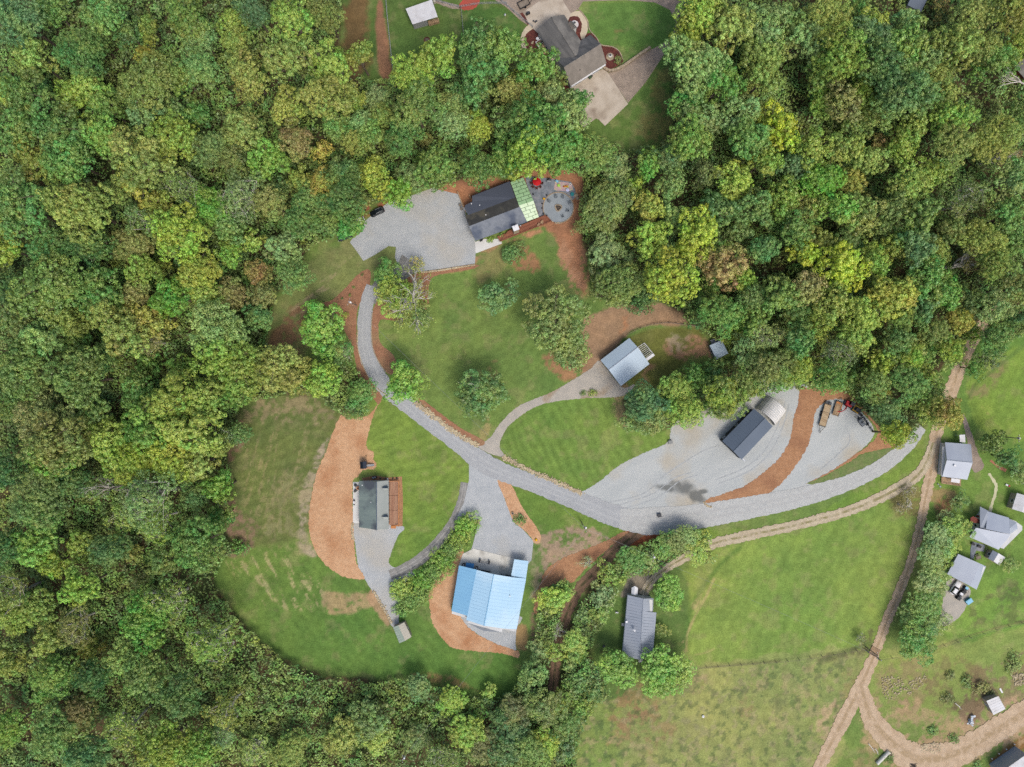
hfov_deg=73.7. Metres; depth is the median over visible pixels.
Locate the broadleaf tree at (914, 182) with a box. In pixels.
[884,163,933,207]
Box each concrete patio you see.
[353,482,358,522]
[458,549,514,576]
[475,239,501,252]
[523,0,570,32]
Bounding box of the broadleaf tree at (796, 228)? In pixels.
[778,209,815,252]
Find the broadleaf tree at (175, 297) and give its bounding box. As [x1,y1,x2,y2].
[147,272,191,318]
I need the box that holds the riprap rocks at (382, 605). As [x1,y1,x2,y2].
[372,588,393,623]
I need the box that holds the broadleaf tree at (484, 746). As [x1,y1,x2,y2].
[466,727,498,765]
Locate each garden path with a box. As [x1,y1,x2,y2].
[520,25,532,50]
[570,11,587,39]
[988,473,997,511]
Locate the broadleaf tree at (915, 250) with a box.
[891,229,938,269]
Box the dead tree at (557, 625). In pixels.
[551,618,566,641]
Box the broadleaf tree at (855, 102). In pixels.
[820,78,863,123]
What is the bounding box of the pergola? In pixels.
[638,343,654,360]
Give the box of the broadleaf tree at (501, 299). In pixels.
[477,277,520,316]
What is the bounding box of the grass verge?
[807,448,891,484]
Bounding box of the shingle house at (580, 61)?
[537,15,605,87]
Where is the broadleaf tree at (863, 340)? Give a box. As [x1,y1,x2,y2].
[835,317,876,357]
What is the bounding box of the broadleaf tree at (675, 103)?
[663,82,703,121]
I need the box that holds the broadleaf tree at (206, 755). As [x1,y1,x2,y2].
[180,726,221,766]
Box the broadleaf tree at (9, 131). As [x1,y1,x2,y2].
[0,104,50,154]
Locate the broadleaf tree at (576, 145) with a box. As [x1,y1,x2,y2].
[550,126,592,169]
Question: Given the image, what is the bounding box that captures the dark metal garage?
[720,409,772,460]
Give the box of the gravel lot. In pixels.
[350,188,474,271]
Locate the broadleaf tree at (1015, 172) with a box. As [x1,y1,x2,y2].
[979,155,1023,193]
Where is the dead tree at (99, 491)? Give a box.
[79,475,128,500]
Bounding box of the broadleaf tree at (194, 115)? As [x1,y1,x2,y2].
[180,98,213,127]
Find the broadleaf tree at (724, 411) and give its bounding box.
[702,374,748,421]
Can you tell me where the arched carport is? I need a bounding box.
[755,395,785,424]
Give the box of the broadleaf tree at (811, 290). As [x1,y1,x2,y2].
[786,267,827,306]
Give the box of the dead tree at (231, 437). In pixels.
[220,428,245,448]
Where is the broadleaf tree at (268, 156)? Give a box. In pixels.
[246,136,291,181]
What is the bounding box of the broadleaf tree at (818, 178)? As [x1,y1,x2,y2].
[797,160,847,199]
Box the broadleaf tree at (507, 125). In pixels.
[490,103,537,141]
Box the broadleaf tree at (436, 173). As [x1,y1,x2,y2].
[413,144,459,192]
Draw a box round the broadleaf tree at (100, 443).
[86,415,135,474]
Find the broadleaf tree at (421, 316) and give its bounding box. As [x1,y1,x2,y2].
[401,298,431,331]
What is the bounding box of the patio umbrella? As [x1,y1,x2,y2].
[533,177,540,185]
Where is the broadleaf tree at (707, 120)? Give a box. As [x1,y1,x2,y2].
[670,97,723,139]
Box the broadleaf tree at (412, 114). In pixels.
[390,74,445,134]
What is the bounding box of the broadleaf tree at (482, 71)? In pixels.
[457,44,508,99]
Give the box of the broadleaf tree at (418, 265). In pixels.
[409,256,424,274]
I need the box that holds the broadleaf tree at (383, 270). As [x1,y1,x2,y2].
[373,256,401,288]
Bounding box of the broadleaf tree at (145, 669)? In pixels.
[119,651,170,703]
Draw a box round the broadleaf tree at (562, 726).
[547,713,579,742]
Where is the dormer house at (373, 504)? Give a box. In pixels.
[359,480,388,529]
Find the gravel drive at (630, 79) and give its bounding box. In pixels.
[563,0,687,101]
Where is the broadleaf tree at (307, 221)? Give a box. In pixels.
[277,197,321,238]
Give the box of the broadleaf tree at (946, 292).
[921,270,962,310]
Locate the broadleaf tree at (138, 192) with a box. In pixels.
[113,163,155,204]
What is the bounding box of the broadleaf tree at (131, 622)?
[118,589,171,654]
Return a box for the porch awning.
[949,478,959,482]
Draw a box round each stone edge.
[357,330,385,394]
[371,312,385,371]
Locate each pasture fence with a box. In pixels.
[694,650,862,669]
[878,623,1023,659]
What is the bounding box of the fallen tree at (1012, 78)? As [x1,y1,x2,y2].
[999,67,1023,85]
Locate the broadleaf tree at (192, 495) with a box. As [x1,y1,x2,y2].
[179,480,207,511]
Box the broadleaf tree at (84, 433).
[73,416,102,456]
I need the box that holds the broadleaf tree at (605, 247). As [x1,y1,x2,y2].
[585,230,632,276]
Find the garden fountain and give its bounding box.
[606,53,613,60]
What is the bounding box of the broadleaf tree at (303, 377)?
[280,356,313,397]
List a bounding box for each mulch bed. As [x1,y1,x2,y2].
[322,269,381,403]
[362,476,402,526]
[372,265,479,374]
[498,480,540,543]
[524,29,569,90]
[568,16,622,68]
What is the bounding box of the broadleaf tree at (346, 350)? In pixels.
[337,339,353,362]
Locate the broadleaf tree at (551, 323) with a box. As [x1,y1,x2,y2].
[520,281,593,353]
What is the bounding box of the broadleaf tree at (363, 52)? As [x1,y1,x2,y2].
[344,39,373,75]
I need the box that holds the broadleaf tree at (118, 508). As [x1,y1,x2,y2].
[102,499,143,532]
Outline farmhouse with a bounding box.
[970,507,1021,549]
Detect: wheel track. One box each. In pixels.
[607,445,719,501]
[618,472,692,504]
[626,475,696,507]
[715,403,784,479]
[719,404,788,483]
[820,425,850,469]
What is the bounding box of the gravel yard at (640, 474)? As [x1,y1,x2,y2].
[583,381,873,508]
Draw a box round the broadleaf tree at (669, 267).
[642,245,701,306]
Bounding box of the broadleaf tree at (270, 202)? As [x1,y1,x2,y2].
[251,182,290,221]
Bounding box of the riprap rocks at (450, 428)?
[411,401,479,447]
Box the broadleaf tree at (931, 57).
[911,40,947,75]
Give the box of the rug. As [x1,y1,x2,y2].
[554,182,572,190]
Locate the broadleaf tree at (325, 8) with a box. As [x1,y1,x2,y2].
[304,0,347,39]
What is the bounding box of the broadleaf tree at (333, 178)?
[323,157,360,197]
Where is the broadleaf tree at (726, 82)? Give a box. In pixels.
[699,55,747,105]
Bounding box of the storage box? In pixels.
[964,597,973,604]
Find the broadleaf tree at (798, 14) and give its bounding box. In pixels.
[773,0,805,40]
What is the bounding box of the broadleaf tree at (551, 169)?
[529,137,577,178]
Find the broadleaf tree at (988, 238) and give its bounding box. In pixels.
[951,217,1008,256]
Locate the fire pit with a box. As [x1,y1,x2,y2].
[555,204,561,211]
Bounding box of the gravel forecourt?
[456,465,532,563]
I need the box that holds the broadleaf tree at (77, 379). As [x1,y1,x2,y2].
[41,345,118,409]
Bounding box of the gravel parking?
[496,0,539,23]
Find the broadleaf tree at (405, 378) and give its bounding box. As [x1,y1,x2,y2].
[382,359,430,404]
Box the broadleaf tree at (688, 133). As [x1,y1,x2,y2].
[665,113,712,160]
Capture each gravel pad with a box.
[353,523,414,626]
[940,578,970,624]
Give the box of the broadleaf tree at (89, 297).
[65,266,131,321]
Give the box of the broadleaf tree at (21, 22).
[0,0,56,49]
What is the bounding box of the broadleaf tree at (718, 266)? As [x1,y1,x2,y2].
[695,242,748,291]
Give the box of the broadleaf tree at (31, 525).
[14,492,74,534]
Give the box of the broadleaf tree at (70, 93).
[53,79,97,119]
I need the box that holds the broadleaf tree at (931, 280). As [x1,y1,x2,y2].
[902,254,949,299]
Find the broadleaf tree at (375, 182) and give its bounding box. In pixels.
[358,154,394,200]
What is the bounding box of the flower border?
[990,460,1006,471]
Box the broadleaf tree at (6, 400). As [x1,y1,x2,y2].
[0,382,39,420]
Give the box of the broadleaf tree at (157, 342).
[137,326,171,358]
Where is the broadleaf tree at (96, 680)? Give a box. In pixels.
[69,657,114,700]
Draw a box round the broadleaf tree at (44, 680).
[27,653,81,700]
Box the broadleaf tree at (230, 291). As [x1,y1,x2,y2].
[217,275,249,311]
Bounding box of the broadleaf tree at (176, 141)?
[144,108,199,165]
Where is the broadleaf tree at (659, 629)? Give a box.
[655,622,671,638]
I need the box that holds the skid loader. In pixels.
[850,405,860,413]
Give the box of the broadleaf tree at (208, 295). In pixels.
[185,277,224,307]
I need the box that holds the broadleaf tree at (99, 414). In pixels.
[76,394,116,433]
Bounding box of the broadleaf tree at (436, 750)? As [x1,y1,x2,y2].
[424,741,460,766]
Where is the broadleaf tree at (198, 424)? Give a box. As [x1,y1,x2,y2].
[156,403,227,452]
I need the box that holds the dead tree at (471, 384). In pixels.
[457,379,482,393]
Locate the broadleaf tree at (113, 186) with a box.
[101,179,138,206]
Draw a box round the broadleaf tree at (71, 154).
[38,132,105,184]
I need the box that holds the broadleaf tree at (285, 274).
[276,257,316,295]
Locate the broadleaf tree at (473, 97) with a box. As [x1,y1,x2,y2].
[450,76,492,115]
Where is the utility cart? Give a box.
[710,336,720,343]
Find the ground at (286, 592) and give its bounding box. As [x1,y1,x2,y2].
[0,0,1023,766]
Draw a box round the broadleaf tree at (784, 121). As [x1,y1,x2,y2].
[762,98,800,153]
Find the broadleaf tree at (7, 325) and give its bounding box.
[0,304,35,349]
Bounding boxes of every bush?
[229,538,251,555]
[389,575,415,601]
[391,603,412,618]
[394,590,420,613]
[407,567,434,598]
[408,586,433,605]
[417,557,449,587]
[428,546,456,575]
[437,538,465,562]
[446,526,470,550]
[454,510,481,536]
[487,236,494,242]
[501,240,526,264]
[513,513,526,525]
[587,389,597,395]
[614,54,622,65]
[626,285,658,315]
[884,751,893,763]
[927,724,940,736]
[939,691,955,705]
[945,670,954,681]
[948,732,959,743]
[961,674,973,687]
[971,679,991,695]
[973,757,983,766]
[1005,649,1022,674]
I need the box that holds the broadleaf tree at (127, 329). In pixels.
[89,298,152,358]
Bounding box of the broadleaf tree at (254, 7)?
[231,0,270,32]
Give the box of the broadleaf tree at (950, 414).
[917,394,965,430]
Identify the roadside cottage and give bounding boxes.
[937,442,972,479]
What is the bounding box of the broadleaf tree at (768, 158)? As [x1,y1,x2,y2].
[743,145,784,176]
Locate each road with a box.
[357,284,646,534]
[619,426,925,534]
[813,300,1007,766]
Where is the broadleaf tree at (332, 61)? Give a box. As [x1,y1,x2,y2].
[308,36,352,87]
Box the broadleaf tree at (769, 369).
[746,349,789,387]
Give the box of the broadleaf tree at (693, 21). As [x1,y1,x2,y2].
[672,0,728,39]
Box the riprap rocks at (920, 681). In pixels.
[906,673,926,694]
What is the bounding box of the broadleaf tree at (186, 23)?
[164,0,213,42]
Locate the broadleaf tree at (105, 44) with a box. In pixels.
[75,27,116,59]
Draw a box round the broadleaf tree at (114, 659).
[101,635,144,674]
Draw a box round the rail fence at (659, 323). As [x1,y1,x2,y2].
[627,323,694,334]
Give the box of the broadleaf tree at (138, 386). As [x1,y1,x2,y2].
[120,365,157,410]
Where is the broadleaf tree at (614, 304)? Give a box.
[586,278,635,308]
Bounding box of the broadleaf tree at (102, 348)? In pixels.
[91,340,128,373]
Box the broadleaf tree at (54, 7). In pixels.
[31,0,71,30]
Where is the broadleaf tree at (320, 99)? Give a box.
[297,73,353,120]
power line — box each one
[349,302,584,528]
[405,534,580,755]
[654,558,874,654]
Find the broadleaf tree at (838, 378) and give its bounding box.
[810,355,848,395]
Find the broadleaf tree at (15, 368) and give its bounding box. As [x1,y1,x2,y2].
[0,336,52,401]
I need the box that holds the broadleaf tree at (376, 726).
[347,694,395,742]
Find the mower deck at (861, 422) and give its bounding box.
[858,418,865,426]
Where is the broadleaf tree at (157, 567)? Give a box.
[144,543,182,583]
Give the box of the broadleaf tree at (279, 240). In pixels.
[262,230,302,266]
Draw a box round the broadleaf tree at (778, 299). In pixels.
[761,273,804,315]
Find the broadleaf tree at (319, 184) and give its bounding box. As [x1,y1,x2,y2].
[300,165,339,201]
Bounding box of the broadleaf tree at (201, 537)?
[164,513,226,572]
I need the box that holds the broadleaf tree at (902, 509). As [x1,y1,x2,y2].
[891,495,912,514]
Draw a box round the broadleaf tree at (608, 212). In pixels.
[582,178,636,233]
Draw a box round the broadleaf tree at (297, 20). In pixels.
[269,0,315,41]
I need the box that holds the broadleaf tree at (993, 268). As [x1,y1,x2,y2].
[962,243,1020,282]
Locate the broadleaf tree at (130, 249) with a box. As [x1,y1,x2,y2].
[109,226,157,262]
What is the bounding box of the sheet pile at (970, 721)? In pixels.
[967,715,975,725]
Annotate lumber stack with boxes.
[832,401,841,415]
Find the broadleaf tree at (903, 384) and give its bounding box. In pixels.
[888,364,933,408]
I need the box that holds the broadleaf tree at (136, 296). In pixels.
[117,275,155,309]
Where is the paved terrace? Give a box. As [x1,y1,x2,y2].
[970,542,986,558]
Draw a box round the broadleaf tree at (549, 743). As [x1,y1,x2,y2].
[533,724,559,761]
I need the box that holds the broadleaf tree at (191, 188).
[154,165,206,213]
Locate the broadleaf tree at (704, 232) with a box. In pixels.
[674,203,717,262]
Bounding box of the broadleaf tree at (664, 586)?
[653,573,684,613]
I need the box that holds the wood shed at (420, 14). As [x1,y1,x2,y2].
[406,0,437,28]
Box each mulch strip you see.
[308,404,378,579]
[418,399,484,445]
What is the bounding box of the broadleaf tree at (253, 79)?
[227,49,271,96]
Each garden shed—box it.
[393,621,411,642]
[708,341,727,358]
[984,549,1004,564]
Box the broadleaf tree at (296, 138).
[278,116,313,161]
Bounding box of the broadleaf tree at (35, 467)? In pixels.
[25,442,81,486]
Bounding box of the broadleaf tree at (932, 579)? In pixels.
[911,561,951,604]
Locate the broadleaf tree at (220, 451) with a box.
[188,426,234,457]
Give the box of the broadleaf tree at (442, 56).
[416,31,457,78]
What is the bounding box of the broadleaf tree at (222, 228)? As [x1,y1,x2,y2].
[211,205,247,245]
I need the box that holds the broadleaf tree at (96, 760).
[60,725,120,766]
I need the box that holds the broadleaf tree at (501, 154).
[486,133,529,180]
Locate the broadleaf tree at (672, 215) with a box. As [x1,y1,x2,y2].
[661,204,695,235]
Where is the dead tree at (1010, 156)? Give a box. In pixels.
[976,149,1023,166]
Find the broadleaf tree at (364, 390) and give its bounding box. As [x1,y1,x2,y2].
[347,378,378,409]
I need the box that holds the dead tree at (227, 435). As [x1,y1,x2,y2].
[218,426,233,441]
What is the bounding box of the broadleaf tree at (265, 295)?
[246,280,276,307]
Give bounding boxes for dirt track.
[548,532,644,714]
[639,441,936,595]
[855,683,1023,766]
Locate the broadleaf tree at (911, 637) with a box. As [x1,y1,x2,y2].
[897,619,937,667]
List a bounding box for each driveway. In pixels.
[372,255,416,303]
[388,482,467,578]
[478,361,634,456]
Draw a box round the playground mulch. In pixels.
[459,0,479,9]
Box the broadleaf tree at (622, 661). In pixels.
[594,647,638,689]
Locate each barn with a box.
[601,338,648,385]
[989,746,1023,766]
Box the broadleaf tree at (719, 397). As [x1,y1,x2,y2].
[702,375,748,415]
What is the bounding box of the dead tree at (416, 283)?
[397,264,437,338]
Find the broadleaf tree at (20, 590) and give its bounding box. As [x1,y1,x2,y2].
[0,566,40,628]
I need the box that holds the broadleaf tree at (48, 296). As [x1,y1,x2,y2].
[5,249,86,324]
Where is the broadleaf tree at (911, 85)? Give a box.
[870,58,940,120]
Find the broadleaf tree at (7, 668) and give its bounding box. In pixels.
[0,645,36,678]
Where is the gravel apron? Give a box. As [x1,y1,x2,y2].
[461,616,521,650]
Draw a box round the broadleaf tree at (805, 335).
[779,316,817,360]
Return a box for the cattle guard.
[869,646,880,656]
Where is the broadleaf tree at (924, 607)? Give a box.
[906,587,942,627]
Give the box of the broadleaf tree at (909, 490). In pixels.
[900,484,918,500]
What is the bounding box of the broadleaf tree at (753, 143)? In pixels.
[725,114,773,161]
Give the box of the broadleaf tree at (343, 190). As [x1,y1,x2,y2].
[315,177,366,226]
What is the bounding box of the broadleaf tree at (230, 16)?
[216,4,249,37]
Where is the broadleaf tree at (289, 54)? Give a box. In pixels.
[260,37,318,83]
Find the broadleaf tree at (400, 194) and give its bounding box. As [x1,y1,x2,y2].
[380,175,413,211]
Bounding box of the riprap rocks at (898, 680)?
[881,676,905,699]
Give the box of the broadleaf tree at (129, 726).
[100,704,151,752]
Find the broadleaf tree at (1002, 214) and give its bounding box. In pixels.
[976,195,1023,236]
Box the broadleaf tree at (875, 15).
[853,6,890,40]
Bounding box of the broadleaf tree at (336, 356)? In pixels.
[311,334,353,366]
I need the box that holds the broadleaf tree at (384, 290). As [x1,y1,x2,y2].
[373,272,426,318]
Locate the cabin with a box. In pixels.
[465,178,538,240]
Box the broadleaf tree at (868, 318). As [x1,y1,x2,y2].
[837,293,888,335]
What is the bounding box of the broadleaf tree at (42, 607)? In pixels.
[20,586,60,624]
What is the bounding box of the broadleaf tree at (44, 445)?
[15,410,96,476]
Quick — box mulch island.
[705,386,894,502]
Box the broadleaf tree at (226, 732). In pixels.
[206,719,236,750]
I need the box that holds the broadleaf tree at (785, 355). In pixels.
[761,346,799,387]
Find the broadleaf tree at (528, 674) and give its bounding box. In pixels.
[517,659,548,696]
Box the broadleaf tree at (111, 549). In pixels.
[85,533,133,568]
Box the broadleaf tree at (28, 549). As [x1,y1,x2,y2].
[7,523,69,568]
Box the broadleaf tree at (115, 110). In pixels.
[84,85,129,124]
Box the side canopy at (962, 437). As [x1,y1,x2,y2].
[959,434,965,442]
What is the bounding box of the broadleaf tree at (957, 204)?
[939,178,991,221]
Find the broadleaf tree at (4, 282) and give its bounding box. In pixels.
[0,267,24,307]
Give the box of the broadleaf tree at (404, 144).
[384,118,426,158]
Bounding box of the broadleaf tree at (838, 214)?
[811,190,860,224]
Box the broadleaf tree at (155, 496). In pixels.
[114,469,180,534]
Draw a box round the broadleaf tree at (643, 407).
[623,378,671,421]
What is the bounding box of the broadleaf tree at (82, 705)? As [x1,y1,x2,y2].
[65,691,106,732]
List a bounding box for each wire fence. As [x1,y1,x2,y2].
[386,4,392,69]
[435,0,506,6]
[504,3,532,27]
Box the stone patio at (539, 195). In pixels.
[526,176,575,216]
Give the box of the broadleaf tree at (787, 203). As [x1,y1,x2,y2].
[763,174,803,223]
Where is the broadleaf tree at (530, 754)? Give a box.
[515,730,550,766]
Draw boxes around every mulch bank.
[429,548,519,657]
[533,531,627,613]
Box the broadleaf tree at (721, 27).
[705,0,758,55]
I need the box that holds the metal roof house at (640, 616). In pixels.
[621,593,655,661]
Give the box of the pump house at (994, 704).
[982,694,1004,714]
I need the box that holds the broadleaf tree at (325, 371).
[303,357,341,397]
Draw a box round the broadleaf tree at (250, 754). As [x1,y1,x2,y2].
[236,734,271,766]
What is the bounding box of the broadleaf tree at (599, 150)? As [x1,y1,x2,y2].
[571,131,616,176]
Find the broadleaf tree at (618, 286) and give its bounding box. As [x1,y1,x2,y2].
[595,260,645,303]
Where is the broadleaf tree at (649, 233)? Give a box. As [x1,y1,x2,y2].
[626,220,672,263]
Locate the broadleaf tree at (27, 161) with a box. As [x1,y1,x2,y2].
[11,138,62,185]
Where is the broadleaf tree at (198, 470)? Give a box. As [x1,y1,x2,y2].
[179,444,221,483]
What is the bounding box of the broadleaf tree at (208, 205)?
[188,184,233,229]
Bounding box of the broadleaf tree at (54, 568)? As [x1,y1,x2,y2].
[33,550,79,579]
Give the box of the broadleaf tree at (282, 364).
[249,342,307,392]
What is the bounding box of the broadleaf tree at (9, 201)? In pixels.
[0,163,61,245]
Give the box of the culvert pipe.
[876,750,890,764]
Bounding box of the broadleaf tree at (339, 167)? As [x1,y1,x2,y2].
[319,155,362,189]
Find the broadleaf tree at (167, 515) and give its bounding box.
[137,498,180,544]
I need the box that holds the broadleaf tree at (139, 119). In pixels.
[125,94,167,132]
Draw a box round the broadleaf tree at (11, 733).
[0,707,37,749]
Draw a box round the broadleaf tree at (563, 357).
[549,332,592,372]
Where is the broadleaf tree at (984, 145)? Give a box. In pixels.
[963,113,1023,164]
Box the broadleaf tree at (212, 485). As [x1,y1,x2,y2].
[196,468,236,504]
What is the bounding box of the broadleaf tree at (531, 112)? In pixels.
[507,89,568,159]
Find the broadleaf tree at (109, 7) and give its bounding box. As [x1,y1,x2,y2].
[78,0,128,37]
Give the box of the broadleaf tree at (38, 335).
[13,313,69,363]
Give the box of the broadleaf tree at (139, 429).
[118,393,177,451]
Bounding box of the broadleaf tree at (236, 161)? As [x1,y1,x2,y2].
[218,143,249,177]
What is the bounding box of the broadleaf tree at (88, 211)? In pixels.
[35,182,123,246]
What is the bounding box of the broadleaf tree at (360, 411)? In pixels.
[342,391,369,419]
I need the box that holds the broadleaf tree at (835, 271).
[811,240,872,292]
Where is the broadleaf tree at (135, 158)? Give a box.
[108,124,185,198]
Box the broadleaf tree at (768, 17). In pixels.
[740,2,791,55]
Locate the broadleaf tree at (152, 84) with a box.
[116,49,182,114]
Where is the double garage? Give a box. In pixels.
[943,553,985,589]
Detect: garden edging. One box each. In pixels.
[421,264,474,272]
[578,8,622,59]
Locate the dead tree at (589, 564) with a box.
[577,555,595,567]
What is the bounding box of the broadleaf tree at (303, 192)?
[290,178,329,220]
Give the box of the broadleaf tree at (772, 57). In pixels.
[737,27,788,83]
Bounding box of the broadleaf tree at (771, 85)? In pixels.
[742,54,786,98]
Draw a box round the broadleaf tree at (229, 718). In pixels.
[200,686,246,731]
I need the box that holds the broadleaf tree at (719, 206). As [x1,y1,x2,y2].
[700,188,741,234]
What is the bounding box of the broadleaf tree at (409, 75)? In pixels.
[388,50,434,104]
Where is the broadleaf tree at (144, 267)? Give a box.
[123,252,163,290]
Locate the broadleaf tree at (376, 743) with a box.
[359,724,393,756]
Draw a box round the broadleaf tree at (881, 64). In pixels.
[856,35,913,101]
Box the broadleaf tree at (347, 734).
[322,712,360,758]
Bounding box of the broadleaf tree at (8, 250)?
[0,230,28,267]
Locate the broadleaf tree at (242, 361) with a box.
[216,339,270,396]
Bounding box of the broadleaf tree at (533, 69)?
[512,42,560,86]
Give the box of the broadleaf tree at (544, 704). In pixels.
[523,687,567,729]
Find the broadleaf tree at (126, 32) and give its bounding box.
[106,15,145,50]
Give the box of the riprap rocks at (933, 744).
[920,741,944,753]
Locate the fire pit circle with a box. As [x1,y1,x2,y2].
[543,192,573,223]
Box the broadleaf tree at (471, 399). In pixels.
[453,368,510,421]
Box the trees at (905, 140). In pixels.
[29,0,1023,764]
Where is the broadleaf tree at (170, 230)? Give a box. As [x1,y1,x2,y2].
[144,201,212,265]
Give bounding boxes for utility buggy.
[955,591,962,600]
[960,585,968,594]
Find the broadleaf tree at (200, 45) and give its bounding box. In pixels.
[184,19,217,58]
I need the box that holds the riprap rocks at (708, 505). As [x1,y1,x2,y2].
[703,501,712,508]
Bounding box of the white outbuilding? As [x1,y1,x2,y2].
[1006,493,1023,512]
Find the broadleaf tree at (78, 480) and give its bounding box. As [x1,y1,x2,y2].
[56,462,98,498]
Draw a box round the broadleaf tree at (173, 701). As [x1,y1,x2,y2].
[154,670,205,721]
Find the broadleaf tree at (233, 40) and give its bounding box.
[219,26,254,56]
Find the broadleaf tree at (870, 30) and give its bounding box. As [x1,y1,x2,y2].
[841,14,897,61]
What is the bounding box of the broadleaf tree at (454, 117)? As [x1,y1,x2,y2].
[430,104,473,141]
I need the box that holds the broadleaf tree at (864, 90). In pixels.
[844,70,883,112]
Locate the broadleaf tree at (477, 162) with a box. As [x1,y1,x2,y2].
[458,144,499,192]
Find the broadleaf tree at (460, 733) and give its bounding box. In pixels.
[445,713,485,753]
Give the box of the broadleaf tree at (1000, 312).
[962,285,1017,323]
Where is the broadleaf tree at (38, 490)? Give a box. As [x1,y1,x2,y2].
[8,470,71,528]
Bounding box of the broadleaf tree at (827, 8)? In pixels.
[802,0,854,36]
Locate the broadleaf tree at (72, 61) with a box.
[51,26,112,80]
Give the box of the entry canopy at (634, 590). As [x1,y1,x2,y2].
[631,586,637,595]
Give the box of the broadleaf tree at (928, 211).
[894,196,943,233]
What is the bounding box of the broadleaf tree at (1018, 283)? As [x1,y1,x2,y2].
[980,264,1023,308]
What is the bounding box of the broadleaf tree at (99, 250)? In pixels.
[65,229,118,269]
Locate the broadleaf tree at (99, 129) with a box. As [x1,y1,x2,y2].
[78,113,121,158]
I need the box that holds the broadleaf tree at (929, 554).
[916,538,950,569]
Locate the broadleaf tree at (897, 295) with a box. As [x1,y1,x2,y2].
[863,274,920,318]
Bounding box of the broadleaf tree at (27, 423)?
[12,386,76,453]
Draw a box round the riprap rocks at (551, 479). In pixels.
[501,455,583,495]
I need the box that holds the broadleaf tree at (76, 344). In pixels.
[60,328,96,360]
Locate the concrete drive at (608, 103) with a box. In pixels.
[572,69,627,126]
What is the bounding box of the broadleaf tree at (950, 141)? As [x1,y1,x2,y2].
[919,123,978,172]
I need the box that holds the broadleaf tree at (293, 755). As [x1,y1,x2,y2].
[268,727,309,766]
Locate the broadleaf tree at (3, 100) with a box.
[0,75,32,108]
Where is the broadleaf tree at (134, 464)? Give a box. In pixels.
[102,434,155,485]
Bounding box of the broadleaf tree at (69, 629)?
[56,601,100,649]
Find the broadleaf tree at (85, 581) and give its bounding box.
[56,565,111,607]
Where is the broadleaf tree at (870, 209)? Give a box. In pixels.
[841,190,886,236]
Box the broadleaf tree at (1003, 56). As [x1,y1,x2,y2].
[975,38,1020,76]
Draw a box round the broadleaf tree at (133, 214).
[122,203,160,236]
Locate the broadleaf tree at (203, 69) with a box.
[171,41,224,90]
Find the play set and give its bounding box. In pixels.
[360,455,373,468]
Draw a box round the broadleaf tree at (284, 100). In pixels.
[270,83,311,126]
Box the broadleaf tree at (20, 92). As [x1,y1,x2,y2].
[0,65,71,132]
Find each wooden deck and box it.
[389,481,398,528]
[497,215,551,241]
[941,477,960,485]
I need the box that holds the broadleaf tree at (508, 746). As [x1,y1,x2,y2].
[487,728,529,766]
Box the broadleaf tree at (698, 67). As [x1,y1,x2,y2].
[659,33,733,102]
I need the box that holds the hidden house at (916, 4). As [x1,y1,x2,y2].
[905,0,926,12]
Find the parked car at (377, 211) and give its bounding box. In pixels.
[369,206,384,216]
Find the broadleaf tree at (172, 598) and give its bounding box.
[133,579,195,627]
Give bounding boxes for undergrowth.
[0,0,1023,766]
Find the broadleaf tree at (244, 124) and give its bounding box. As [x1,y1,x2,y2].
[216,106,265,153]
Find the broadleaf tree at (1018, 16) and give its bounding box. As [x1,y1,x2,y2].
[976,0,1023,37]
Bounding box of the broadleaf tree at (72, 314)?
[43,304,99,338]
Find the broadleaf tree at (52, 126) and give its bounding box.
[24,101,95,160]
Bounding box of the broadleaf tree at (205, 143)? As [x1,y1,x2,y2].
[190,130,232,168]
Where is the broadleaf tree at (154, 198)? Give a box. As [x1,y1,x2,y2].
[137,190,180,221]
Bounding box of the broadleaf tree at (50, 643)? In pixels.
[29,619,66,658]
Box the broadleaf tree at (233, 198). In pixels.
[215,171,266,227]
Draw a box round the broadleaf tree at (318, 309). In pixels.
[306,299,325,315]
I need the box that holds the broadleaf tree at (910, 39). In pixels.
[885,14,934,62]
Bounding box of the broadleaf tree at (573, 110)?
[550,90,591,133]
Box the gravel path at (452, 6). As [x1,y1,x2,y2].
[436,0,459,8]
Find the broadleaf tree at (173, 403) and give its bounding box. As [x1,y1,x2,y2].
[147,366,211,418]
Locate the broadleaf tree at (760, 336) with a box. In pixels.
[742,322,785,349]
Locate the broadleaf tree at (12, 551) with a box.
[0,526,34,570]
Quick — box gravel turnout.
[963,414,983,472]
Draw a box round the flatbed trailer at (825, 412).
[819,401,831,431]
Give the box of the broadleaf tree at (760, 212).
[733,186,772,226]
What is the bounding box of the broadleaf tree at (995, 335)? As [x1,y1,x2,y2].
[969,320,1014,358]
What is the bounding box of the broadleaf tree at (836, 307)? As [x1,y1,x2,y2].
[811,280,852,326]
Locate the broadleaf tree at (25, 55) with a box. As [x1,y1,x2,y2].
[7,35,63,79]
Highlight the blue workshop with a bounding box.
[452,559,527,631]
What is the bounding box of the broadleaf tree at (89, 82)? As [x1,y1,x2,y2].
[68,69,112,108]
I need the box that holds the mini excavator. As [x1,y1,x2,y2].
[837,399,855,411]
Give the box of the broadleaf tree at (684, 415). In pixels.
[665,393,706,429]
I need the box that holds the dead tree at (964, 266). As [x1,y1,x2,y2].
[943,236,982,277]
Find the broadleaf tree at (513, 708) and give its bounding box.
[499,692,530,727]
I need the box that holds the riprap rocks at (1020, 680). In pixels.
[1011,673,1023,685]
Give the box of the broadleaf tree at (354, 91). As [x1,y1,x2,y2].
[322,69,359,111]
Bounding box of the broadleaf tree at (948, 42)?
[929,18,984,71]
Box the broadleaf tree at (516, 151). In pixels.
[504,115,556,181]
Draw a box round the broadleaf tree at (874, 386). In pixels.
[856,368,892,405]
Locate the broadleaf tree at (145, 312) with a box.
[122,301,178,339]

